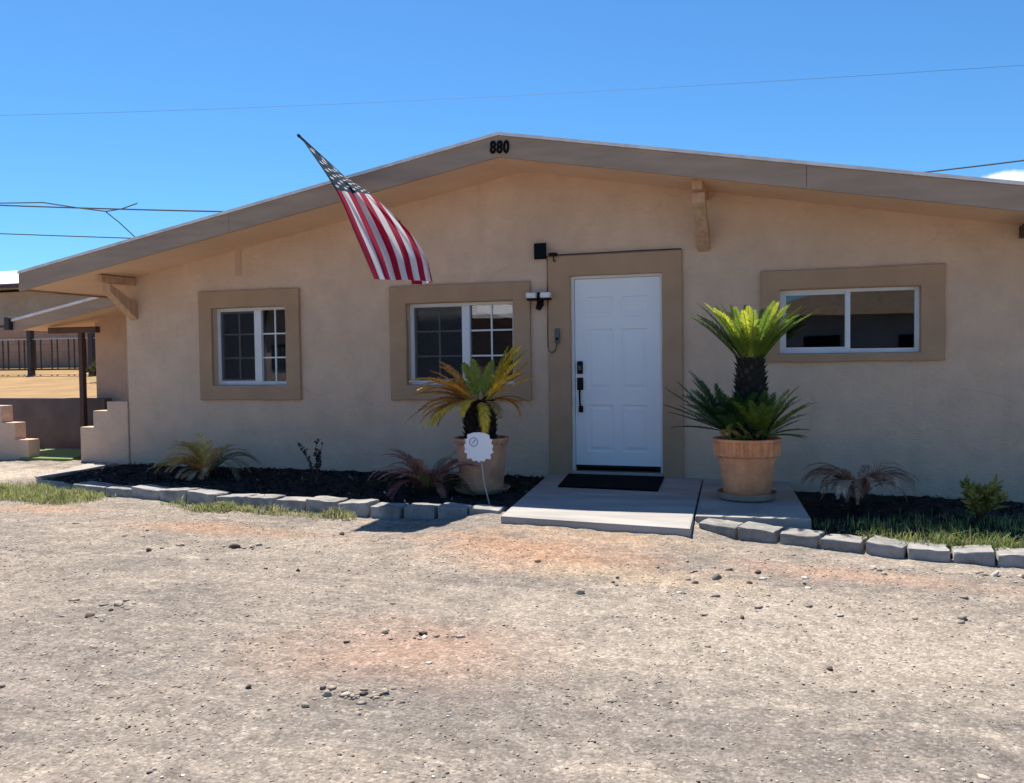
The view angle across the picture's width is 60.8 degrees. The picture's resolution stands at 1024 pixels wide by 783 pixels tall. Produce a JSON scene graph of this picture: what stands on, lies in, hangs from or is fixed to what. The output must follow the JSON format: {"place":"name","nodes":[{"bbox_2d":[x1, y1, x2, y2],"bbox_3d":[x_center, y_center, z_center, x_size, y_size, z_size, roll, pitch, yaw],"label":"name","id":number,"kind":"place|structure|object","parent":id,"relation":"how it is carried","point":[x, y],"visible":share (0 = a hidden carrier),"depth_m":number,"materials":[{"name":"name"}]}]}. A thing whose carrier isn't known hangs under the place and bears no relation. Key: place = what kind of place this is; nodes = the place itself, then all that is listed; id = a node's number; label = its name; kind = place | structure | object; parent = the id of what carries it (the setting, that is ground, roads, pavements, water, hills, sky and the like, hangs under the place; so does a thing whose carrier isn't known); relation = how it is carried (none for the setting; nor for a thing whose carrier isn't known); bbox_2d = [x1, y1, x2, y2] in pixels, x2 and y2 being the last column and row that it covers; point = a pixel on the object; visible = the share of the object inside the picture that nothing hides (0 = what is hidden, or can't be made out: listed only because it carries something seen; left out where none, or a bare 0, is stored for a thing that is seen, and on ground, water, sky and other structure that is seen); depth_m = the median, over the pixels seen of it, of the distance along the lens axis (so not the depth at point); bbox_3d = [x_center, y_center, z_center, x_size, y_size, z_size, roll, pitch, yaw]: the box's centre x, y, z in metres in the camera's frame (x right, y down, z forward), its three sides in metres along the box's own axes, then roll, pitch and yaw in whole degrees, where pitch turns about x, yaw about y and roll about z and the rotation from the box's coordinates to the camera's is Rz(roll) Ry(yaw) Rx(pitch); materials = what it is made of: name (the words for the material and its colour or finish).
{"place":"outdoors","nodes":[
{"label":"outdoors","id":0,"kind":"place"},
{"bbox_2d":[0,366,96,397],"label":"terrace","id":1,"kind":"structure","parent":0,"point":[45,384],"depth_m":18.61,"materials":[{"name":"brown"}]},
{"bbox_2d":[0,324,87,366],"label":"block wall","id":2,"kind":"structure","parent":1,"relation":"on","point":[46,351],"depth_m":23.31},
{"bbox_2d":[0,271,89,323],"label":"neighbour house","id":3,"kind":"structure","parent":1,"relation":"on","point":[15,301],"depth_m":29.70,"materials":[{"name":"paint"}]},
{"bbox_2d":[0,325,95,374],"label":"iron fence","id":4,"kind":"object","parent":1,"relation":"on","point":[31,355],"visible":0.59,"depth_m":21.19,"materials":[{"name":"metal"}]},
{"bbox_2d":[86,361,95,375],"bbox_3d":[-8.681,-0.427,18.585,0.763,0.545,0.755,0,2,18],"label":"shrub","id":5,"kind":"object","parent":1,"relation":"on","point":[92,368],"visible":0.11,"depth_m":18.41,"materials":[{"name":"green plant"}]},
{"bbox_2d":[0,233,129,238],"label":"power line","id":6,"kind":"object","parent":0,"point":[66,236],"visible":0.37,"depth_m":28.80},
{"bbox_2d":[0,205,222,211],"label":"power line","id":7,"kind":"object","parent":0,"point":[115,208],"visible":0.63,"depth_m":28.10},
{"bbox_2d":[0,202,136,211],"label":"power line","id":8,"kind":"object","parent":7,"relation":"hanging from","point":[68,206],"visible":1,"depth_m":28.63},
{"bbox_2d":[106,212,134,236],"bbox_3d":[-12.194,-5.019,27.926,1.921,1.587,0.033,0,2,18],"label":"power line","id":9,"kind":"object","parent":8,"relation":"hanging from","point":[121,224],"visible":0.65,"depth_m":28.02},
{"bbox_2d":[157,496,356,518],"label":"grass","id":10,"kind":"structure","parent":0,"point":[219,506],"depth_m":7.83,"materials":[{"name":"green plant"}]},
{"bbox_2d":[0,65,1021,115],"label":"power line","id":11,"kind":"object","parent":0,"point":[539,94],"visible":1,"depth_m":23.52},
{"bbox_2d":[0,447,1023,782],"bbox_3d":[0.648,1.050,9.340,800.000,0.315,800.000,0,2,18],"label":"ground","id":12,"kind":"structure","parent":0,"point":[422,601],"depth_m":4.22,"materials":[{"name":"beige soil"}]},
{"bbox_2d":[0,405,39,459],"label":"stepped wall","id":13,"kind":"structure","parent":12,"relation":"on","point":[16,443],"depth_m":11.71,"materials":[{"name":"paint"}]},
{"bbox_2d":[20,449,80,460],"bbox_3d":[-6.277,0.896,12.109,0.765,0.072,1.644,-1,2,-14],"label":"turf mat","id":14,"kind":"object","parent":12,"relation":"on","point":[59,454],"visible":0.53,"depth_m":11.82,"materials":[{"name":"green plastic"}]},
{"bbox_2d":[35,479,74,489],"bbox_3d":[-5.002,1.071,9.657,1.033,0.150,0.083,1,3,33],"label":"path edging","id":15,"kind":"object","parent":12,"relation":"on","point":[62,484],"visible":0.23,"depth_m":9.60,"materials":[{"name":"concrete"}]},
{"bbox_2d":[0,398,111,447],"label":"retaining wall","id":16,"kind":"structure","parent":12,"relation":"on","point":[52,422],"depth_m":13.28,"materials":[{"name":"paint"}]},
{"bbox_2d":[0,478,115,504],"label":"grass","id":17,"kind":"structure","parent":12,"relation":"on","point":[46,493],"depth_m":8.75,"materials":[{"name":"green plant"}]},
{"bbox_2d":[35,462,116,480],"bbox_3d":[-5.241,1.024,10.620,0.367,0.180,1.602,-1,2,2],"label":"path edging","id":18,"kind":"object","parent":12,"relation":"on","point":[85,467],"visible":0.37,"depth_m":10.49,"materials":[{"name":"concrete"}]},
{"bbox_2d":[85,613,94,617],"bbox_3d":[-2.384,1.267,4.918,0.035,0.038,0.064,0,2,18],"label":"rock","id":19,"kind":"object","parent":12,"relation":"on","point":[87,615],"visible":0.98,"depth_m":4.91,"materials":[{"name":"stone"}]},
{"bbox_2d":[73,481,116,495],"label":"kerb block","id":20,"kind":"structure","parent":12,"relation":"on","point":[99,487],"depth_m":9.06,"materials":[{"name":"concrete"}]},
{"bbox_2d":[80,401,130,464],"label":"stepped wall","id":21,"kind":"structure","parent":12,"relation":"on","point":[105,437],"depth_m":11.18,"materials":[{"name":"paint"}]},
{"bbox_2d":[114,600,122,606],"bbox_3d":[-2.306,1.248,5.118,0.055,0.041,0.055,0,2,28],"label":"rock","id":22,"kind":"object","parent":12,"relation":"on","point":[117,603],"visible":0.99,"depth_m":5.10,"materials":[{"name":"stone"}]},
{"bbox_2d":[106,485,131,497],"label":"kerb block","id":23,"kind":"structure","parent":12,"relation":"on","point":[121,491],"depth_m":8.83,"materials":[{"name":"concrete"}]},
{"bbox_2d":[131,484,170,499],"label":"kerb block","id":24,"kind":"structure","parent":12,"relation":"on","point":[148,491],"depth_m":8.68,"materials":[{"name":"concrete"}]},
{"bbox_2d":[159,487,201,503],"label":"kerb block","id":25,"kind":"structure","parent":12,"relation":"on","point":[171,494],"depth_m":8.50,"materials":[{"name":"concrete"}]},
{"bbox_2d":[147,433,261,480],"bbox_3d":[-3.403,0.792,9.802,1.177,0.610,1.114,0,2,18],"label":"ground palm","id":26,"kind":"object","parent":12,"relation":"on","point":[206,463],"visible":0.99,"depth_m":9.75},
{"bbox_2d":[187,488,229,503],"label":"kerb block","id":27,"kind":"structure","parent":12,"relation":"on","point":[197,496],"depth_m":8.35,"materials":[{"name":"concrete"}]},
{"bbox_2d":[229,544,239,547],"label":"rock","id":28,"kind":"object","parent":12,"relation":"on","point":[234,545],"visible":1,"depth_m":6.47,"materials":[{"name":"stone"}]},
{"bbox_2d":[216,493,257,505],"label":"kerb block","id":29,"kind":"structure","parent":12,"relation":"on","point":[238,498],"depth_m":8.15,"materials":[{"name":"concrete"}]},
{"bbox_2d":[247,494,285,509],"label":"kerb block","id":30,"kind":"structure","parent":12,"relation":"on","point":[259,500],"depth_m":8.02,"materials":[{"name":"concrete"}]},
{"bbox_2d":[275,497,311,511],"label":"kerb block","id":31,"kind":"structure","parent":12,"relation":"on","point":[297,504],"depth_m":7.88,"materials":[{"name":"concrete"}]},
{"bbox_2d":[47,462,543,510],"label":"mulch","id":32,"kind":"object","parent":12,"relation":"on","point":[509,501],"visible":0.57,"depth_m":9.13,"materials":[{"name":"black wood"}]},
{"bbox_2d":[296,438,322,483],"bbox_3d":[-2.113,0.743,9.113,0.269,0.498,0.253,-1,2,-16],"label":"shrub","id":33,"kind":"object","parent":32,"relation":"on","point":[319,461],"visible":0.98,"depth_m":9.09,"materials":[{"name":"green plant"}]},
{"bbox_2d":[367,448,478,499],"bbox_3d":[-0.784,0.769,8.445,1.108,0.516,1.109,0,2,18],"label":"ground palm","id":34,"kind":"object","parent":32,"relation":"on","point":[428,484],"visible":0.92,"depth_m":8.30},
{"bbox_2d":[404,341,541,494],"bbox_3d":[-0.387,0.246,8.461,1.317,1.453,1.057,-1,2,-7],"label":"potted palm","id":35,"kind":"object","parent":32,"relation":"on","point":[481,414],"visible":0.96,"depth_m":8.31,"materials":[{"name":"plant"}]},
{"bbox_2d":[464,432,493,504],"bbox_3d":[-0.291,0.720,7.696,0.276,0.723,0.032,0,2,23],"label":"yard sign","id":36,"kind":"object","parent":32,"relation":"on","point":[478,446],"visible":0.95,"depth_m":7.68,"materials":[{"name":"white plastic"}]},
{"bbox_2d":[301,702,309,707],"bbox_3d":[-0.870,1.319,3.670,0.032,0.029,0.033,-2,2,-26],"label":"rock","id":37,"kind":"object","parent":12,"relation":"on","point":[304,704],"visible":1,"depth_m":3.66,"materials":[{"name":"stone"}]},
{"bbox_2d":[322,690,331,696],"bbox_3d":[-0.801,1.310,3.773,0.037,0.045,0.038,1,3,37],"label":"rock","id":38,"kind":"object","parent":12,"relation":"on","point":[326,693],"visible":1,"depth_m":3.76,"materials":[{"name":"stone"}]},
{"bbox_2d":[306,496,347,512],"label":"kerb block","id":39,"kind":"structure","parent":12,"relation":"on","point":[316,504],"depth_m":7.77,"materials":[{"name":"concrete"}]},
{"bbox_2d":[337,499,378,516],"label":"kerb block","id":40,"kind":"structure","parent":12,"relation":"on","point":[361,508],"depth_m":7.62,"materials":[{"name":"concrete"}]},
{"bbox_2d":[359,691,367,695],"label":"rock","id":41,"kind":"object","parent":12,"relation":"on","point":[363,693],"visible":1,"depth_m":3.76,"materials":[{"name":"stone"}]},
{"bbox_2d":[381,688,388,693],"bbox_3d":[-0.553,1.300,3.788,0.027,0.032,0.051,-2,3,-39],"label":"rock","id":42,"kind":"object","parent":12,"relation":"on","point":[384,690],"visible":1,"depth_m":3.78,"materials":[{"name":"stone"}]},
{"bbox_2d":[382,628,387,633],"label":"rock","id":43,"kind":"object","parent":12,"relation":"on","point":[384,630],"visible":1,"depth_m":4.53,"materials":[{"name":"stone"}]},
{"bbox_2d":[370,502,408,518],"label":"kerb block","id":44,"kind":"structure","parent":12,"relation":"on","point":[386,510],"depth_m":7.52,"materials":[{"name":"concrete"}]},
{"bbox_2d":[404,503,440,518],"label":"kerb block","id":45,"kind":"structure","parent":12,"relation":"on","point":[420,511],"depth_m":7.45,"materials":[{"name":"concrete"}]},
{"bbox_2d":[438,502,472,518],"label":"kerb block","id":46,"kind":"structure","parent":12,"relation":"on","point":[449,509],"depth_m":7.37,"materials":[{"name":"concrete"}]},
{"bbox_2d":[469,504,504,514],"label":"kerb block","id":47,"kind":"structure","parent":12,"relation":"on","point":[480,508],"depth_m":7.32,"materials":[{"name":"concrete"}]},
{"bbox_2d":[0,522,1023,779],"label":"pebbles","id":48,"kind":"object","parent":12,"relation":"on","point":[376,696],"visible":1,"depth_m":4.63,"materials":[{"name":"stone"}]},
{"bbox_2d":[4,132,1023,502],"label":"house","id":49,"kind":"structure","parent":12,"relation":"on","point":[268,332],"depth_m":9.24,"materials":[{"name":"paint"}]},
{"bbox_2d":[198,288,301,399],"bbox_3d":[-3.122,-0.563,10.610,1.410,1.327,0.299,0,2,18],"label":"window","id":50,"kind":"structure","parent":49,"relation":"in","point":[249,368],"depth_m":10.58,"materials":[{"name":"brown paint"}]},
{"bbox_2d":[297,134,432,283],"bbox_3d":[-1.185,-1.778,8.755,1.326,1.484,1.840,0,2,29],"label":"flag","id":51,"kind":"object","parent":49,"relation":"attached to","point":[391,248],"visible":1,"depth_m":8.13,"materials":[{"name":"fabric"}]},
{"bbox_2d":[389,281,531,400],"bbox_3d":[-0.550,-0.549,9.776,1.673,1.290,0.299,0,2,18],"label":"window","id":52,"kind":"structure","parent":49,"relation":"in","point":[445,296],"depth_m":9.74,"materials":[{"name":"brown paint"}]},
{"bbox_2d":[526,292,551,310],"bbox_3d":[0.293,-0.958,9.294,0.265,0.198,0.149,0,2,18],"label":"security light","id":53,"kind":"object","parent":49,"relation":"attached to","point":[539,297],"visible":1,"depth_m":9.25,"materials":[{"name":"white plastic"}]},
{"bbox_2d":[534,243,546,259],"bbox_3d":[0.308,-1.493,9.307,0.135,0.170,0.074,0,2,18],"label":"solar panel","id":54,"kind":"object","parent":49,"relation":"attached to","point":[539,250],"visible":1,"depth_m":9.27,"materials":[{"name":"black glass"}]},
{"bbox_2d":[547,278,556,352],"bbox_3d":[0.417,-0.929,9.286,0.131,1.039,0.039,1,3,39],"label":"cable","id":55,"kind":"object","parent":49,"relation":"attached to","point":[547,320],"visible":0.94,"depth_m":9.34,"materials":[{"name":"brown plastic"}]},
{"bbox_2d":[548,252,557,261],"bbox_3d":[0.434,-1.419,9.236,0.090,0.096,0.061,0,2,18],"label":"security camera","id":56,"kind":"object","parent":49,"relation":"attached to","point":[553,254],"visible":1,"depth_m":9.21,"materials":[{"name":"black plastic"}]},
{"bbox_2d":[555,329,559,343],"bbox_3d":[0.481,-0.588,9.264,0.054,0.160,0.036,0,2,18],"label":"doorbell","id":57,"kind":"object","parent":49,"relation":"attached to","point":[557,336],"visible":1,"depth_m":9.25,"materials":[{"name":"grey plastic"}]},
{"bbox_2d":[548,249,683,477],"bbox_3d":[1.089,-0.275,9.184,1.423,2.344,0.163,0,2,18],"label":"door","id":58,"kind":"structure","parent":49,"relation":"in","point":[617,354],"depth_m":9.18,"materials":[{"name":"paint"}]},
{"bbox_2d":[558,248,680,255],"bbox_3d":[1.093,-1.448,9.045,1.310,0.015,0.016,0,2,18],"label":"cable","id":59,"kind":"object","parent":49,"relation":"attached to","point":[621,251],"visible":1,"depth_m":9.03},
{"bbox_2d":[761,263,945,361],"bbox_3d":[3.276,-0.741,8.455,1.659,0.908,0.163,0,2,18],"label":"window","id":60,"kind":"structure","parent":49,"relation":"in","point":[931,278],"depth_m":8.35,"materials":[{"name":"brown paint"}]},
{"bbox_2d":[576,588,584,594],"bbox_3d":[0.405,1.197,5.205,0.054,0.045,0.050,-2,2,-27],"label":"rock","id":61,"kind":"object","parent":12,"relation":"on","point":[579,591],"visible":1,"depth_m":5.19,"materials":[{"name":"stone"}]},
{"bbox_2d":[501,474,701,536],"bbox_3d":[0.845,1.090,7.866,1.803,0.300,2.674,0,2,18],"label":"doorstep","id":62,"kind":"object","parent":12,"relation":"on","point":[669,506],"visible":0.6,"depth_m":7.22,"materials":[{"name":"concrete"}]},
{"bbox_2d":[558,474,663,490],"bbox_3d":[0.975,0.898,8.678,1.089,0.015,0.945,0,2,18],"label":"door mat","id":63,"kind":"object","parent":62,"relation":"on","point":[627,482],"depth_m":8.61,"materials":[{"name":"black rubber"}]},
{"bbox_2d":[712,573,721,579],"bbox_3d":[1.274,1.161,5.451,0.050,0.051,0.074,1,3,38],"label":"rock","id":64,"kind":"object","parent":12,"relation":"on","point":[716,576],"visible":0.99,"depth_m":5.44,"materials":[{"name":"stone"}]},
{"bbox_2d":[699,518,742,538],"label":"kerb block","id":65,"kind":"structure","parent":12,"relation":"on","point":[728,528],"depth_m":6.60,"materials":[{"name":"concrete"}]},
{"bbox_2d":[695,479,810,530],"bbox_3d":[2.116,1.080,7.773,0.865,0.296,2.129,0,2,14],"label":"concrete pad","id":66,"kind":"object","parent":12,"relation":"on","point":[784,509],"visible":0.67,"depth_m":7.11,"materials":[{"name":"grey concrete"}]},
{"bbox_2d":[663,301,820,501],"bbox_3d":[1.949,0.082,7.543,1.366,1.711,1.149,0,2,18],"label":"potted palm","id":67,"kind":"object","parent":66,"relation":"on","point":[747,451],"visible":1,"depth_m":7.39,"materials":[{"name":"plant"}]},
{"bbox_2d":[738,521,782,542],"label":"kerb block","id":68,"kind":"structure","parent":12,"relation":"on","point":[756,532],"depth_m":6.45,"materials":[{"name":"concrete"}]},
{"bbox_2d":[779,527,824,547],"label":"kerb block","id":69,"kind":"structure","parent":12,"relation":"on","point":[801,537],"depth_m":6.28,"materials":[{"name":"concrete"}]},
{"bbox_2d":[821,534,866,552],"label":"kerb block","id":70,"kind":"structure","parent":12,"relation":"on","point":[842,543],"depth_m":6.12,"materials":[{"name":"concrete"}]},
{"bbox_2d":[866,535,908,558],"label":"kerb block","id":71,"kind":"structure","parent":12,"relation":"on","point":[876,545],"depth_m":5.95,"materials":[{"name":"concrete"}]},
{"bbox_2d":[794,491,1023,558],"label":"mulch","id":72,"kind":"object","parent":12,"relation":"on","point":[809,503],"visible":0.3,"depth_m":7.45,"materials":[{"name":"black wood"}]},
{"bbox_2d":[800,459,917,511],"bbox_3d":[2.984,0.825,7.530,0.945,0.450,0.946,0,2,18],"label":"ground palm","id":73,"kind":"object","parent":72,"relation":"on","point":[857,488],"visible":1,"depth_m":7.44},
{"bbox_2d":[959,473,1008,524],"bbox_3d":[3.762,0.860,6.955,0.363,0.439,0.563,0,2,27],"label":"bush","id":74,"kind":"object","parent":72,"relation":"on","point":[983,500],"visible":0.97,"depth_m":6.86,"materials":[{"name":"green plant"}]},
{"bbox_2d":[814,509,1023,555],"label":"grass","id":75,"kind":"structure","parent":12,"relation":"on","point":[957,542],"depth_m":6.43,"materials":[{"name":"green plant"}]},
{"bbox_2d":[907,542,949,561],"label":"kerb block","id":76,"kind":"structure","parent":12,"relation":"on","point":[924,551],"depth_m":5.82,"materials":[{"name":"concrete"}]},
{"bbox_2d":[952,545,994,565],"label":"kerb block","id":77,"kind":"structure","parent":12,"relation":"on","point":[976,554],"depth_m":5.71,"materials":[{"name":"concrete"}]},
{"bbox_2d":[991,571,998,576],"bbox_3d":[3.010,1.142,5.443,0.050,0.058,0.054,0,2,18],"label":"rock","id":78,"kind":"object","parent":12,"relation":"on","point":[995,574],"visible":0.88,"depth_m":5.42,"materials":[{"name":"stone"}]},
{"bbox_2d":[994,548,1023,567],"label":"kerb block","id":79,"kind":"structure","parent":12,"relation":"on","point":[1009,557],"depth_m":5.63,"materials":[{"name":"concrete"}]},
{"bbox_2d":[0,0,1023,271],"label":"sky","id":80,"kind":"structure","parent":0,"point":[60,59],"materials":[{"name":"blue"}]},
{"bbox_2d":[925,160,1023,171],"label":"power line","id":81,"kind":"object","parent":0,"point":[975,166],"visible":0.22,"depth_m":20.48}
]}

